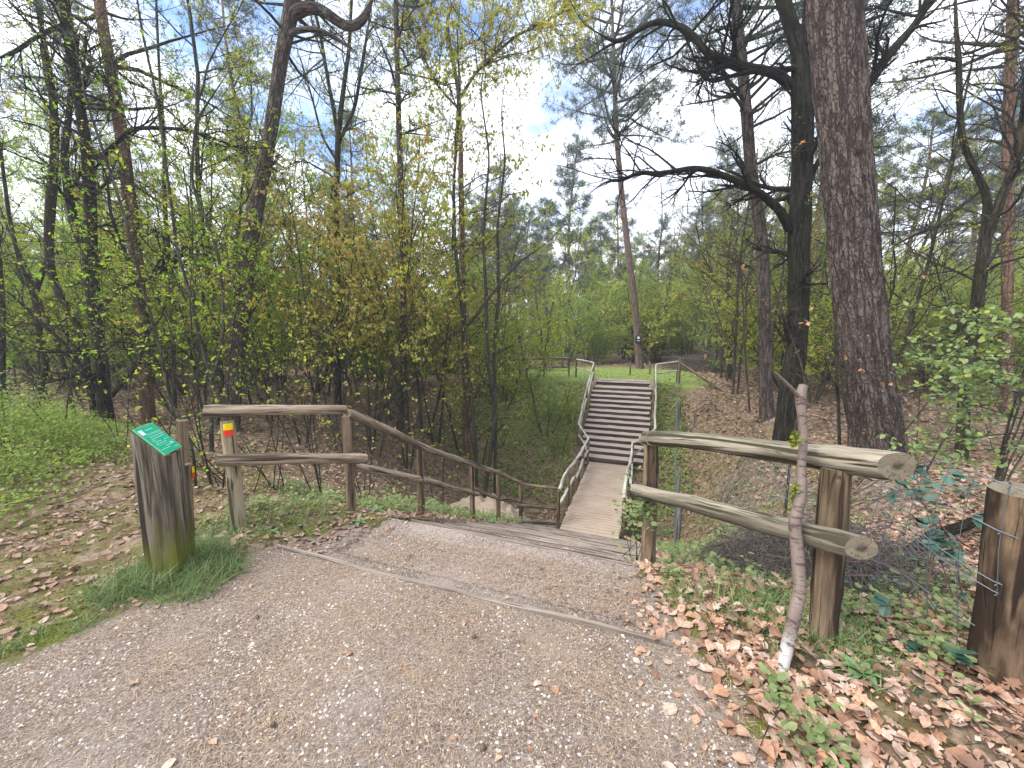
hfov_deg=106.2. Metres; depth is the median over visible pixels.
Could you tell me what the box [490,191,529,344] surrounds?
pine tree
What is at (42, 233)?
young beech
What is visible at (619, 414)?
steps
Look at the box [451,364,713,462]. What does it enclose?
meadow grass
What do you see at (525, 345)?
beech shrub
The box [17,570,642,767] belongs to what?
scattered leaves
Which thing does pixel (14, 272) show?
young beech
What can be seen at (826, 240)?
young beech
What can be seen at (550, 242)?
pine tree
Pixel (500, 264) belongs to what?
pine tree
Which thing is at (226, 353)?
young beech
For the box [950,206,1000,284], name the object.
pine tree
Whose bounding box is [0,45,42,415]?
beech tree
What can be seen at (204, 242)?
young beech
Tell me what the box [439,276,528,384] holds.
beech shrub
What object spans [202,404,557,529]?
log fence
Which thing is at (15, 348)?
young beech
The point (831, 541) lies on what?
log fence
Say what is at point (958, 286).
beech shrub
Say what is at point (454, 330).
beech shrub
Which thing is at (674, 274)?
twiggy tree
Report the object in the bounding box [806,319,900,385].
beech shrub
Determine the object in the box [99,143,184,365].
young beech
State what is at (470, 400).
young tree
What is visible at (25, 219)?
thin sapling
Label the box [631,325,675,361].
beech shrub
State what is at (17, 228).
young beech
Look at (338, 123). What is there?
beech tree
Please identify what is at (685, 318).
twiggy tree
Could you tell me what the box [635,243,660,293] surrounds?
pine tree
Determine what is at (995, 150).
pine tree
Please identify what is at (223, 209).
young beech
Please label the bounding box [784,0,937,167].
pine tree
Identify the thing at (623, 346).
beech shrub
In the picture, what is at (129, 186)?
thin sapling
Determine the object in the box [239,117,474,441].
young hornbeam
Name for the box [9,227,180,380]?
beech shrub
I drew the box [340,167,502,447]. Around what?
young hornbeam
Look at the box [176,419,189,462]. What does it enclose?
wooden post
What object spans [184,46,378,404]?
young beech
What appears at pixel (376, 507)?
leafy plant
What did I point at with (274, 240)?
young beech
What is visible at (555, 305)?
beech shrub
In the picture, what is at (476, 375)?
young hornbeam
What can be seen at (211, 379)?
beech tree
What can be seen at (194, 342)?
young beech
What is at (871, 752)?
fallen leaves
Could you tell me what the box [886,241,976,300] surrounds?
beech shrub
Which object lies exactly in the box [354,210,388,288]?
pine tree
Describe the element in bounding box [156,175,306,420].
young beech
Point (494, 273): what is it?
twiggy tree
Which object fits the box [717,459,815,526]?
collapsed netting
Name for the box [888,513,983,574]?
fallen bough
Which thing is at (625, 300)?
beech shrub
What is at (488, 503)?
sand pile
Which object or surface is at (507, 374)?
leafy bush
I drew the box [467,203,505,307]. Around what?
pine tree
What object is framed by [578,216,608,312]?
pine tree
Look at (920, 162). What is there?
pine tree
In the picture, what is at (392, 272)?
young hornbeam
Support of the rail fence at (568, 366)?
on the ground at (94, 553)
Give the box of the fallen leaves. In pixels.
[307,491,1023,767]
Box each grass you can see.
[0,436,973,711]
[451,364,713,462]
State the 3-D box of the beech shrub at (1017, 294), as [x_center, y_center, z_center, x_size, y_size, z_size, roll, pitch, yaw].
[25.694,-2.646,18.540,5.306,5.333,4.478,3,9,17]
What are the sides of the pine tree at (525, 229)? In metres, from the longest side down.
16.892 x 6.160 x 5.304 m
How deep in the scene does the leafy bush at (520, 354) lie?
17.65 m
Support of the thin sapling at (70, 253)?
on the ground at (94, 553)
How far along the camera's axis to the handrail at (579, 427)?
16.28 m
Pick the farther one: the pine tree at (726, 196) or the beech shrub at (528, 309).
the beech shrub at (528, 309)
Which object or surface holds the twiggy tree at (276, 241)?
on the ground at (94, 553)
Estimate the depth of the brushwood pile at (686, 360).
22.72 m
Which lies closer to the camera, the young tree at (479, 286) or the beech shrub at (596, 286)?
the young tree at (479, 286)
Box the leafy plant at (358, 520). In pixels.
[351,516,366,526]
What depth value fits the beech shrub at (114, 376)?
17.43 m
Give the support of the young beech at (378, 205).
on the ground at (94, 553)
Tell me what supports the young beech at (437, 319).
on the ground at (94, 553)
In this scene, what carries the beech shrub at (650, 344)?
on the ground at (94, 553)
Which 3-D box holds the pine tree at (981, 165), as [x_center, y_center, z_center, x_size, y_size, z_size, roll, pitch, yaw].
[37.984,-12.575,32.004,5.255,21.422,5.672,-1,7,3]
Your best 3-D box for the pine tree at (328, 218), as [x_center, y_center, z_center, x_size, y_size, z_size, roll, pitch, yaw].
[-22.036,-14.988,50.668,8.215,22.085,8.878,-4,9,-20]
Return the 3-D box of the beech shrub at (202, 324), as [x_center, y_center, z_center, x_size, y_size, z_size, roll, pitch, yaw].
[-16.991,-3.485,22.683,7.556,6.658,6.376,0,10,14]
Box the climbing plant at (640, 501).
[602,465,665,561]
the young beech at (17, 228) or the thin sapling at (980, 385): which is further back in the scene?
the young beech at (17, 228)
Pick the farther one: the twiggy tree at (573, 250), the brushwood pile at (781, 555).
the twiggy tree at (573, 250)
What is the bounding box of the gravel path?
[0,528,784,767]
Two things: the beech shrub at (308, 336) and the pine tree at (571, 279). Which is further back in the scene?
the pine tree at (571, 279)
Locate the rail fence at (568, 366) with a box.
[496,357,569,377]
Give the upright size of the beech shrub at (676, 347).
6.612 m
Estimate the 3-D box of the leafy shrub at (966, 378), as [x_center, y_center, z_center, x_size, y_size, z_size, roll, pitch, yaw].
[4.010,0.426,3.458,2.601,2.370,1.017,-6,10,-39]
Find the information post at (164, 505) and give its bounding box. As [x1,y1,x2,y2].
[129,423,195,580]
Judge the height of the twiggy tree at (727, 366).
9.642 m
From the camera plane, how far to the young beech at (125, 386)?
15.50 m
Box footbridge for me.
[555,437,633,539]
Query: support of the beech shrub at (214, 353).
on the ground at (94, 553)
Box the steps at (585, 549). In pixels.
[274,517,673,646]
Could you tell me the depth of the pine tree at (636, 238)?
61.64 m
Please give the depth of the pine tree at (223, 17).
24.43 m
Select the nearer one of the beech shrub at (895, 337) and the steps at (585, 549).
the steps at (585, 549)
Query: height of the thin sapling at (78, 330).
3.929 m
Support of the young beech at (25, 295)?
on the ground at (94, 553)
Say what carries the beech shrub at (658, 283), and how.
on the ground at (94, 553)
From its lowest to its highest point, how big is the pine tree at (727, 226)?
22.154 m
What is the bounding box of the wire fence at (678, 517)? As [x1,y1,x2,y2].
[674,359,722,549]
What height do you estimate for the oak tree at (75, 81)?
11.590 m
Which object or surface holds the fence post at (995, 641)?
on the ground at (94, 553)
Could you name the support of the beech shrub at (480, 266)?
on the ground at (94, 553)
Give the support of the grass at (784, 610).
on the ground at (94, 553)
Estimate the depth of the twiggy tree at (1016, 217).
15.04 m
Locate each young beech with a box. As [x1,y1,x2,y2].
[0,18,202,359]
[0,64,162,392]
[0,98,140,380]
[0,147,104,389]
[0,150,118,380]
[0,154,119,381]
[0,169,59,334]
[0,182,53,370]
[0,219,70,321]
[2,148,165,410]
[4,242,64,388]
[4,247,69,403]
[14,121,228,408]
[19,166,177,390]
[26,199,210,412]
[57,135,326,424]
[57,222,186,368]
[60,41,310,413]
[78,39,334,404]
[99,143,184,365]
[103,115,267,377]
[150,277,225,391]
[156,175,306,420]
[177,170,274,377]
[177,209,326,403]
[181,76,389,384]
[183,292,265,386]
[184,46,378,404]
[214,161,315,374]
[240,107,409,396]
[248,209,315,389]
[250,166,379,387]
[250,169,406,371]
[255,226,312,371]
[282,64,474,383]
[294,116,445,427]
[296,242,398,395]
[305,270,433,430]
[310,97,458,374]
[364,104,477,352]
[384,250,477,381]
[433,231,495,331]
[509,230,567,344]
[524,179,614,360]
[562,256,613,359]
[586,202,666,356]
[663,231,736,355]
[723,193,813,362]
[812,171,896,290]
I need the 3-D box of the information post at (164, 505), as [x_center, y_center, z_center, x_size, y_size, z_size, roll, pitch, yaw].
[-2.314,0.839,2.571,0.186,1.153,0.229,-2,8,-14]
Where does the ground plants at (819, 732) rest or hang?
on the ground at (94, 553)
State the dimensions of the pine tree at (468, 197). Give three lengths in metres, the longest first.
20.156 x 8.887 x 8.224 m
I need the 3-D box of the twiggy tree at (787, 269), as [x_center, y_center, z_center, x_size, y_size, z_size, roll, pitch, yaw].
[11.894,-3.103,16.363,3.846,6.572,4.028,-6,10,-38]
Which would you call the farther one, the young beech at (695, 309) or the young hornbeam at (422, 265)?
the young beech at (695, 309)
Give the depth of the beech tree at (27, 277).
9.30 m
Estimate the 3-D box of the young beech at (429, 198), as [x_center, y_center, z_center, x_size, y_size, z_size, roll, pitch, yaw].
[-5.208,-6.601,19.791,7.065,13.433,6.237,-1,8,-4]
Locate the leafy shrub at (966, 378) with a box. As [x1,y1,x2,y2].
[876,291,1023,547]
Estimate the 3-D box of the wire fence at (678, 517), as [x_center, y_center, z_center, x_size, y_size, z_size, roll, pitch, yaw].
[6.427,1.768,12.836,1.758,4.590,9.211,3,8,22]
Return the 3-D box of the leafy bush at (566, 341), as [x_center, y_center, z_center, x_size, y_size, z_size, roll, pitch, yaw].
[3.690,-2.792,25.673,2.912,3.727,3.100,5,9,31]
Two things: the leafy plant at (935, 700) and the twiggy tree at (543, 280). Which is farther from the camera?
the twiggy tree at (543, 280)
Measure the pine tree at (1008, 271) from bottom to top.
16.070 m
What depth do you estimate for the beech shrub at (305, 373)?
22.27 m
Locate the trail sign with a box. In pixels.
[635,336,640,343]
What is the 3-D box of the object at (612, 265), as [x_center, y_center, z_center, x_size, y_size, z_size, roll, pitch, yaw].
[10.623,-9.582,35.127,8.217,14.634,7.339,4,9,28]
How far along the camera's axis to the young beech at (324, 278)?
15.77 m
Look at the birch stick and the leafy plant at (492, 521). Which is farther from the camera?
the leafy plant at (492, 521)
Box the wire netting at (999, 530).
[716,458,1023,648]
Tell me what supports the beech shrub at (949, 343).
on the ground at (94, 553)
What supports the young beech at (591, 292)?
on the ground at (94, 553)
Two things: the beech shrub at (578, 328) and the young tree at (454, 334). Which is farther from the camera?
the beech shrub at (578, 328)
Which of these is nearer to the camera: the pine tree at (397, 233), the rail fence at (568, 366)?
the rail fence at (568, 366)
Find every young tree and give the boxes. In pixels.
[372,179,598,439]
[394,0,511,496]
[433,1,553,497]
[446,0,542,494]
[640,164,785,378]
[641,88,984,521]
[714,216,783,413]
[784,191,929,444]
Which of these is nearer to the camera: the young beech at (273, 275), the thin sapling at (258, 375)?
the thin sapling at (258, 375)
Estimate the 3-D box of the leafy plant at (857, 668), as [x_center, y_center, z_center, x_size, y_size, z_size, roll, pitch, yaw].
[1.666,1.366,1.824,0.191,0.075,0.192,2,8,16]
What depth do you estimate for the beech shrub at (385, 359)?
15.62 m
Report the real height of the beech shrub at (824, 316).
4.694 m
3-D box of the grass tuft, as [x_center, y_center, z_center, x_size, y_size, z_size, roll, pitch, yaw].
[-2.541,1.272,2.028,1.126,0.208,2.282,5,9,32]
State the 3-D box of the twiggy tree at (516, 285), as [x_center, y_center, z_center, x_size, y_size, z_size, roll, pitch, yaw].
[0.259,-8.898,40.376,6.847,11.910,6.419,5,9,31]
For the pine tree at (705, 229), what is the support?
on the ground at (94, 553)
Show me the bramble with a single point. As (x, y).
(884, 610)
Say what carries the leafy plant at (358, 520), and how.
on the ground at (94, 553)
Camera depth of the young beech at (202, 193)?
19.03 m
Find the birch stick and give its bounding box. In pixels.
[774,371,807,672]
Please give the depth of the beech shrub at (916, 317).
19.64 m
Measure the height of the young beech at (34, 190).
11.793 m
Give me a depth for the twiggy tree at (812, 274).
13.81 m
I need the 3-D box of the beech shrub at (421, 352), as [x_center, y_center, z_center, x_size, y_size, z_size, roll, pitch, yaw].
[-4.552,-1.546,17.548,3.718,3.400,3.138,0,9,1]
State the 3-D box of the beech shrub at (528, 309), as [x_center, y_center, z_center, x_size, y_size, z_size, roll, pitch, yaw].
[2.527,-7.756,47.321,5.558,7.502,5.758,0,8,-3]
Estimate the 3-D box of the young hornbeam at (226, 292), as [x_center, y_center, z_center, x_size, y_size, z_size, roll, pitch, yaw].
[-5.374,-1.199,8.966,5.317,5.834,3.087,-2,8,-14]
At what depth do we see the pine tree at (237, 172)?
37.99 m
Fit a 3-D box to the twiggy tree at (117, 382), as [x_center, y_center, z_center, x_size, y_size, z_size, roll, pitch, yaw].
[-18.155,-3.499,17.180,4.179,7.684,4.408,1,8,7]
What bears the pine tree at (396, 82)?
on the ground at (94, 553)
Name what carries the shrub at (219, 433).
on the ground at (94, 553)
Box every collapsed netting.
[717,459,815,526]
[852,476,976,586]
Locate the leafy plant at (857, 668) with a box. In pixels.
[836,653,883,692]
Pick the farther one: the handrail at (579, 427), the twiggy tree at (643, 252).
the twiggy tree at (643, 252)
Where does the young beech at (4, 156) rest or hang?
on the ground at (94, 553)
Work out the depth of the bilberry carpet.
4.91 m
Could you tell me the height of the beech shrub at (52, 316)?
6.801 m
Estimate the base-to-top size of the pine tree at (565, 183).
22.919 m
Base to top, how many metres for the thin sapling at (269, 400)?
3.654 m
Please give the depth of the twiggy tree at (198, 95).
9.08 m
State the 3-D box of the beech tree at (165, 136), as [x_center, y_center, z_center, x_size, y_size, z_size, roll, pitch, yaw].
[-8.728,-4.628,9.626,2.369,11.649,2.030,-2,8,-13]
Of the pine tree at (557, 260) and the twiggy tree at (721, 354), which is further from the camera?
the pine tree at (557, 260)
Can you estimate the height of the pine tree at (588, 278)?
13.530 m
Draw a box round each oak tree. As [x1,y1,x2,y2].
[0,0,321,421]
[534,0,953,441]
[869,0,1023,458]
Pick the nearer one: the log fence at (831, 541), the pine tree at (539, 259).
the log fence at (831, 541)
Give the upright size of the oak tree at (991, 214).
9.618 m
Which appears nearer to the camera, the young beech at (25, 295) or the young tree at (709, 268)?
the young beech at (25, 295)
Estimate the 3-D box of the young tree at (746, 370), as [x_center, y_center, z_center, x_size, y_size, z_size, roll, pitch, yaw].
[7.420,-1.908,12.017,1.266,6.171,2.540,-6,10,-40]
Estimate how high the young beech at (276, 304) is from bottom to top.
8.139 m
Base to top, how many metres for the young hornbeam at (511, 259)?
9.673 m
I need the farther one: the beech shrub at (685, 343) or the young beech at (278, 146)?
the beech shrub at (685, 343)
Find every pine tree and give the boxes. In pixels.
[0,0,260,423]
[0,76,33,205]
[0,201,65,303]
[21,0,152,367]
[54,196,113,251]
[63,124,126,246]
[108,190,173,272]
[178,0,291,372]
[215,113,279,245]
[221,151,309,362]
[222,0,394,431]
[311,0,467,435]
[312,105,385,378]
[315,182,363,262]
[328,204,379,263]
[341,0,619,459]
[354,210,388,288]
[370,135,421,258]
[380,198,410,367]
[440,184,500,271]
[466,153,530,282]
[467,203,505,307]
[468,251,494,307]
[488,218,519,315]
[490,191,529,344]
[491,211,524,312]
[499,200,550,346]
[501,234,532,332]
[516,222,549,340]
[520,0,728,368]
[521,230,553,340]
[532,131,602,352]
[532,231,559,304]
[539,245,560,304]
[540,255,561,304]
[554,256,581,316]
[576,211,624,287]
[577,229,604,308]
[577,231,610,322]
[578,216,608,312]
[578,246,602,325]
[584,191,647,351]
[613,231,647,285]
[613,254,627,348]
[630,0,922,422]
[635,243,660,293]
[637,212,673,291]
[638,268,659,354]
[660,233,673,299]
[661,233,694,301]
[662,204,717,285]
[663,239,683,346]
[678,139,773,355]
[685,195,734,336]
[695,193,745,346]
[735,212,772,294]
[753,192,786,263]
[768,204,788,286]
[776,0,913,364]
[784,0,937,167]
[805,0,910,454]
[812,128,920,235]
[812,153,828,288]
[871,0,1023,411]
[877,102,1000,283]
[924,180,976,284]
[932,92,1020,290]
[938,38,1023,297]
[939,238,974,290]
[947,102,1023,241]
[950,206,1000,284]
[962,201,1023,270]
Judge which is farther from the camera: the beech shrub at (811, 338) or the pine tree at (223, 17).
the pine tree at (223, 17)
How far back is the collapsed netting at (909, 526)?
2.89 m
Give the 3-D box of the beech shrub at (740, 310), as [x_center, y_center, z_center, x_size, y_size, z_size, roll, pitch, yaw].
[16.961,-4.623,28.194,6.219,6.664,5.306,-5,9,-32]
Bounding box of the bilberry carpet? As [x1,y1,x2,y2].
[0,370,138,527]
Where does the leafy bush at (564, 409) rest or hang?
on the ground at (94, 553)
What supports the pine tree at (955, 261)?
on the ground at (94, 553)
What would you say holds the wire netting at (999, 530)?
attached to the fence post at (995, 641)
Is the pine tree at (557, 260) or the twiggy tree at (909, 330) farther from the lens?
the pine tree at (557, 260)
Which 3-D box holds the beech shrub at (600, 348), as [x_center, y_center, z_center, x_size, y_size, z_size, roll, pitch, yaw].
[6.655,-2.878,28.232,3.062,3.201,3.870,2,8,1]
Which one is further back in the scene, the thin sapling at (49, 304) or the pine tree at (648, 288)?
the pine tree at (648, 288)
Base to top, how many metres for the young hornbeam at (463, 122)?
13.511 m
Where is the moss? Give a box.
[0,435,716,655]
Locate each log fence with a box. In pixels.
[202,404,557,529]
[624,431,916,646]
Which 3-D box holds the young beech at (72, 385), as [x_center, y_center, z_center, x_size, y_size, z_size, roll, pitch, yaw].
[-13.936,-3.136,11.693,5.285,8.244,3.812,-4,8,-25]
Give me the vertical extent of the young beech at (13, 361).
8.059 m
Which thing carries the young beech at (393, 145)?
on the ground at (94, 553)
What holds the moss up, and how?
on the ground at (94, 553)
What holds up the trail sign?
attached to the pine tree at (603, 65)
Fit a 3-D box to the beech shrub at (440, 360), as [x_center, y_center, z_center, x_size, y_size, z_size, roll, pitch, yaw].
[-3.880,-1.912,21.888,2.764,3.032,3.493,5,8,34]
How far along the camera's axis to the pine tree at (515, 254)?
46.31 m
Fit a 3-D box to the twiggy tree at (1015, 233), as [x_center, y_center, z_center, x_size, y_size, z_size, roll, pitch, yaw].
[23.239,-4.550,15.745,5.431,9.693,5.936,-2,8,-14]
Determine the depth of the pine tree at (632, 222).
40.51 m
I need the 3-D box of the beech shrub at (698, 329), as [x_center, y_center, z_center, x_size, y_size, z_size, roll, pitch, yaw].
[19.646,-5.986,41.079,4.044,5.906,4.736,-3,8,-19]
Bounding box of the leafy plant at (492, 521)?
[487,518,500,524]
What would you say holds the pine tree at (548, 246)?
on the ground at (94, 553)
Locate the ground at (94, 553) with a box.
[0,337,1023,767]
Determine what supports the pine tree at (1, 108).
on the ground at (94, 553)
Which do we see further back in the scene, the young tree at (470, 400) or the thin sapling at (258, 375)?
the young tree at (470, 400)
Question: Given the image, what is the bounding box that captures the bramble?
[807,441,994,696]
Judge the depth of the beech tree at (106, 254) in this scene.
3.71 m
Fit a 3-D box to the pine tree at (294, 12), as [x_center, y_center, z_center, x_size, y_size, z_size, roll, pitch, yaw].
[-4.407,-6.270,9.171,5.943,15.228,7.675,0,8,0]
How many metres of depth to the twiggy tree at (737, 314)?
13.99 m
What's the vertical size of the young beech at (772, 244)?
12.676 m
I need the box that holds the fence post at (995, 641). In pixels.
[966,481,1023,698]
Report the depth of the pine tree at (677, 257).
52.47 m
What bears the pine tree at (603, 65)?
on the ground at (94, 553)
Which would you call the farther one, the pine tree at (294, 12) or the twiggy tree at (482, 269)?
the twiggy tree at (482, 269)
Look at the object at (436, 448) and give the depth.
7.76 m
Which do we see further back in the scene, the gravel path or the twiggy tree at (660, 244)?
the twiggy tree at (660, 244)
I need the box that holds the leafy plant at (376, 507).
[367,504,386,514]
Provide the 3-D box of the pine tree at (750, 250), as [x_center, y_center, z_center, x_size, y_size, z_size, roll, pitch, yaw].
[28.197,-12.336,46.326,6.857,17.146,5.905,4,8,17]
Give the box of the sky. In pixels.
[0,0,1023,336]
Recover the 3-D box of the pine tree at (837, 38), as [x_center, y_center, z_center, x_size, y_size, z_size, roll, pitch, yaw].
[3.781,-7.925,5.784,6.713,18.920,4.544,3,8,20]
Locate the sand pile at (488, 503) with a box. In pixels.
[448,493,533,524]
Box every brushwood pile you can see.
[664,351,744,372]
[680,506,975,619]
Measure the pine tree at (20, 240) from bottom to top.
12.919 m
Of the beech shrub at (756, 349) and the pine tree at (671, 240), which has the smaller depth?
the beech shrub at (756, 349)
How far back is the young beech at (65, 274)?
10.84 m
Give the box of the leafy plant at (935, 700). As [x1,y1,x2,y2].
[931,699,972,722]
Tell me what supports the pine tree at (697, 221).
on the ground at (94, 553)
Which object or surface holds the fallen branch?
on the ground at (94, 553)
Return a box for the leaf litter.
[0,361,1023,655]
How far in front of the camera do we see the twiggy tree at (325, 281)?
18.68 m
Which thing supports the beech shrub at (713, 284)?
on the ground at (94, 553)
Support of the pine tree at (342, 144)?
on the ground at (94, 553)
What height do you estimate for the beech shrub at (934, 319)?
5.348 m
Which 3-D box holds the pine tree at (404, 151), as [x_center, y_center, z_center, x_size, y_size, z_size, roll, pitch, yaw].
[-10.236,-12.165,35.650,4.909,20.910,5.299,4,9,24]
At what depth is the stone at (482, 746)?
1.49 m
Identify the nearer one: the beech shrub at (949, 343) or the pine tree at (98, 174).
the beech shrub at (949, 343)
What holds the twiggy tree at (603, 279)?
on the ground at (94, 553)
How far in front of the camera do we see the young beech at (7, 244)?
22.35 m
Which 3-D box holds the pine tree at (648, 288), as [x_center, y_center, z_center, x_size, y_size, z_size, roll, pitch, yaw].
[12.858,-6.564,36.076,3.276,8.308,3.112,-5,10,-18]
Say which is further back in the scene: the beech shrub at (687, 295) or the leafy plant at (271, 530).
the beech shrub at (687, 295)
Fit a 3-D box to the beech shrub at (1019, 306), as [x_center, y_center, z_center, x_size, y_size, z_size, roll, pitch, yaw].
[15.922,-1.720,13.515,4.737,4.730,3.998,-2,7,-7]
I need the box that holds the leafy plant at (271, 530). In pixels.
[267,528,280,534]
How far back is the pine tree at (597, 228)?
53.38 m
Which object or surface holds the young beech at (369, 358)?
on the ground at (94, 553)
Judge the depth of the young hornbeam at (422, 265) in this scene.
10.16 m
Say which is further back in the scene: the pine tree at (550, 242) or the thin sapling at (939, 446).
the pine tree at (550, 242)
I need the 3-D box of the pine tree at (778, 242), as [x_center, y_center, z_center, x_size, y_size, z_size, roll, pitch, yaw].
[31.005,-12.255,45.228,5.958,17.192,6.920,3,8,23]
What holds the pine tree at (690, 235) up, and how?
on the ground at (94, 553)
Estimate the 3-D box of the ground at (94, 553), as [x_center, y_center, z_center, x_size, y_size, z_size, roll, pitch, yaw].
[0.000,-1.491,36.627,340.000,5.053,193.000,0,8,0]
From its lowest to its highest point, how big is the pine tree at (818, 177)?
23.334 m
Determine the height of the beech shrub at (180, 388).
5.832 m
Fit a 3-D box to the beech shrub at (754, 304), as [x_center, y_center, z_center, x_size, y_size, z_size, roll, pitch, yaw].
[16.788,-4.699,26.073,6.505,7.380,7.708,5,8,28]
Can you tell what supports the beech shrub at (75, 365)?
on the ground at (94, 553)
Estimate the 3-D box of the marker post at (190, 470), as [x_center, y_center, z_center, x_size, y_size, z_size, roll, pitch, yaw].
[-2.539,1.020,3.022,0.127,0.814,0.073,0,8,0]
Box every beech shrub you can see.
[6,219,220,395]
[6,266,75,370]
[6,299,67,379]
[6,330,36,378]
[8,247,72,362]
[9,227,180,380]
[15,296,126,387]
[104,296,202,384]
[158,265,283,375]
[166,249,300,378]
[177,316,282,378]
[191,295,299,390]
[252,309,311,376]
[266,281,388,392]
[267,271,362,382]
[321,303,419,393]
[344,260,422,377]
[348,330,395,379]
[380,315,444,380]
[385,228,501,376]
[417,293,496,371]
[425,328,459,371]
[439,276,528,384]
[482,297,529,362]
[483,317,531,366]
[511,316,542,353]
[513,291,541,337]
[523,288,583,356]
[524,316,560,354]
[526,272,585,352]
[539,281,629,361]
[541,271,621,361]
[581,324,628,364]
[582,256,663,355]
[584,255,661,362]
[588,326,616,357]
[597,279,691,364]
[608,270,698,362]
[609,317,631,355]
[610,308,676,358]
[630,262,711,361]
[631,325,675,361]
[643,292,704,355]
[655,224,772,358]
[660,287,704,353]
[665,313,703,357]
[666,313,701,354]
[678,264,783,373]
[680,244,775,333]
[686,302,708,353]
[695,270,833,388]
[706,279,776,363]
[711,258,810,365]
[740,320,782,366]
[746,245,941,403]
[772,270,954,378]
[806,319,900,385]
[812,302,934,372]
[882,232,1023,374]
[884,244,1023,389]
[885,238,1023,384]
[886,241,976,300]
[892,295,999,376]
[893,274,936,365]
[896,258,1023,397]
[920,270,1023,402]
[987,276,1023,374]
[995,272,1023,353]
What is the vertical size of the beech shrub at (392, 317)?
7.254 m
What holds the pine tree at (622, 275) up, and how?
on the ground at (94, 553)
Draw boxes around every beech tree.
[0,0,121,417]
[0,0,226,486]
[0,2,103,418]
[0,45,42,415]
[0,187,91,415]
[81,0,267,451]
[99,0,198,420]
[255,0,394,404]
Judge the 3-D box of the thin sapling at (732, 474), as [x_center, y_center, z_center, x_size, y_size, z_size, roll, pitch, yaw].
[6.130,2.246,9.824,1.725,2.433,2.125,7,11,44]
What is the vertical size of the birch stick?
1.436 m
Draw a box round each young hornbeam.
[140,176,397,444]
[210,128,403,452]
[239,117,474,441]
[271,94,491,457]
[310,145,491,468]
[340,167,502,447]
[354,0,554,437]
[356,189,589,454]
[419,290,552,469]
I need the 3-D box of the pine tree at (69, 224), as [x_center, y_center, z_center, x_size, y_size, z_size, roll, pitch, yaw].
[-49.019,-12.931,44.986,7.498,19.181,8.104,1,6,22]
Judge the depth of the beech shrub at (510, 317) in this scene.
25.47 m
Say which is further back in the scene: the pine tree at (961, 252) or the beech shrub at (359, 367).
the pine tree at (961, 252)
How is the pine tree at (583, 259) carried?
on the ground at (94, 553)
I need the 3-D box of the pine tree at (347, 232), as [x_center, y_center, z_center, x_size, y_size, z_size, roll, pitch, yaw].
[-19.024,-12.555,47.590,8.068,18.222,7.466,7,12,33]
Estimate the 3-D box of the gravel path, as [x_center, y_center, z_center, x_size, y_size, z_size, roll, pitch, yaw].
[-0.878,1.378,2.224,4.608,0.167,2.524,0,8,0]
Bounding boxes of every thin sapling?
[0,82,350,487]
[0,116,214,445]
[0,160,138,452]
[0,194,220,441]
[3,188,281,440]
[53,226,380,489]
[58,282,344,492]
[117,229,393,493]
[282,282,459,497]
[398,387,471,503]
[705,433,764,502]
[806,291,1023,487]
[840,184,1023,477]
[898,292,1023,464]
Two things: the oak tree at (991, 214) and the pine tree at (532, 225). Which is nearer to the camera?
the oak tree at (991, 214)
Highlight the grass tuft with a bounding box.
[0,520,264,659]
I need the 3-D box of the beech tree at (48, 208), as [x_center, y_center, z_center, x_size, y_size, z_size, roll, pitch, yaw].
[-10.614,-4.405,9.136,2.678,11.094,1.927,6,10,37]
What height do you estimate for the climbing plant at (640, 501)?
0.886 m
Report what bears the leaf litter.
on the ground at (94, 553)
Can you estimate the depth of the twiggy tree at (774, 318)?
12.91 m
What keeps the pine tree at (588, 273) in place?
on the ground at (94, 553)
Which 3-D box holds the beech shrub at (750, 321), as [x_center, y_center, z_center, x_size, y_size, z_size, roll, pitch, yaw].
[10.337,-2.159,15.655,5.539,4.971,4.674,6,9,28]
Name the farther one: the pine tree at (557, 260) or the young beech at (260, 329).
the pine tree at (557, 260)
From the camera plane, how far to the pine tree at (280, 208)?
34.68 m
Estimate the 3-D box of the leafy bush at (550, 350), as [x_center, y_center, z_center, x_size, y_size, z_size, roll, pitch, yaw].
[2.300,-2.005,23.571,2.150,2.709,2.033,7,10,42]
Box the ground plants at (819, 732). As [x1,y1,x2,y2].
[53,370,1023,767]
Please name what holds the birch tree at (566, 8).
on the ground at (94, 553)
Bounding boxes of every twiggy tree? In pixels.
[0,0,349,403]
[33,217,127,387]
[140,37,342,397]
[275,209,390,378]
[438,231,506,355]
[468,230,533,359]
[492,247,534,342]
[495,204,589,357]
[552,220,618,353]
[576,260,624,327]
[599,241,656,359]
[608,175,709,360]
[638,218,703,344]
[653,93,826,394]
[654,250,696,349]
[660,263,709,357]
[661,146,786,377]
[662,154,785,380]
[707,105,887,358]
[740,182,832,352]
[750,206,830,374]
[751,186,908,379]
[751,231,830,330]
[756,10,1023,380]
[785,94,1023,335]
[895,164,1023,387]
[953,178,1023,307]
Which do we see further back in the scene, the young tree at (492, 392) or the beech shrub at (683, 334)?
the beech shrub at (683, 334)
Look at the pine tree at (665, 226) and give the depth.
51.52 m
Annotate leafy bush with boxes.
[467,332,532,411]
[496,331,543,390]
[504,303,563,382]
[514,368,580,438]
[529,333,567,370]
[543,315,592,365]
[558,387,588,423]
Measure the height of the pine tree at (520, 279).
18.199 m
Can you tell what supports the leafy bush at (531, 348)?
on the ground at (94, 553)
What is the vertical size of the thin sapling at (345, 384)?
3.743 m
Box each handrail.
[575,359,594,448]
[634,361,677,454]
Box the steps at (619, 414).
[578,378,651,469]

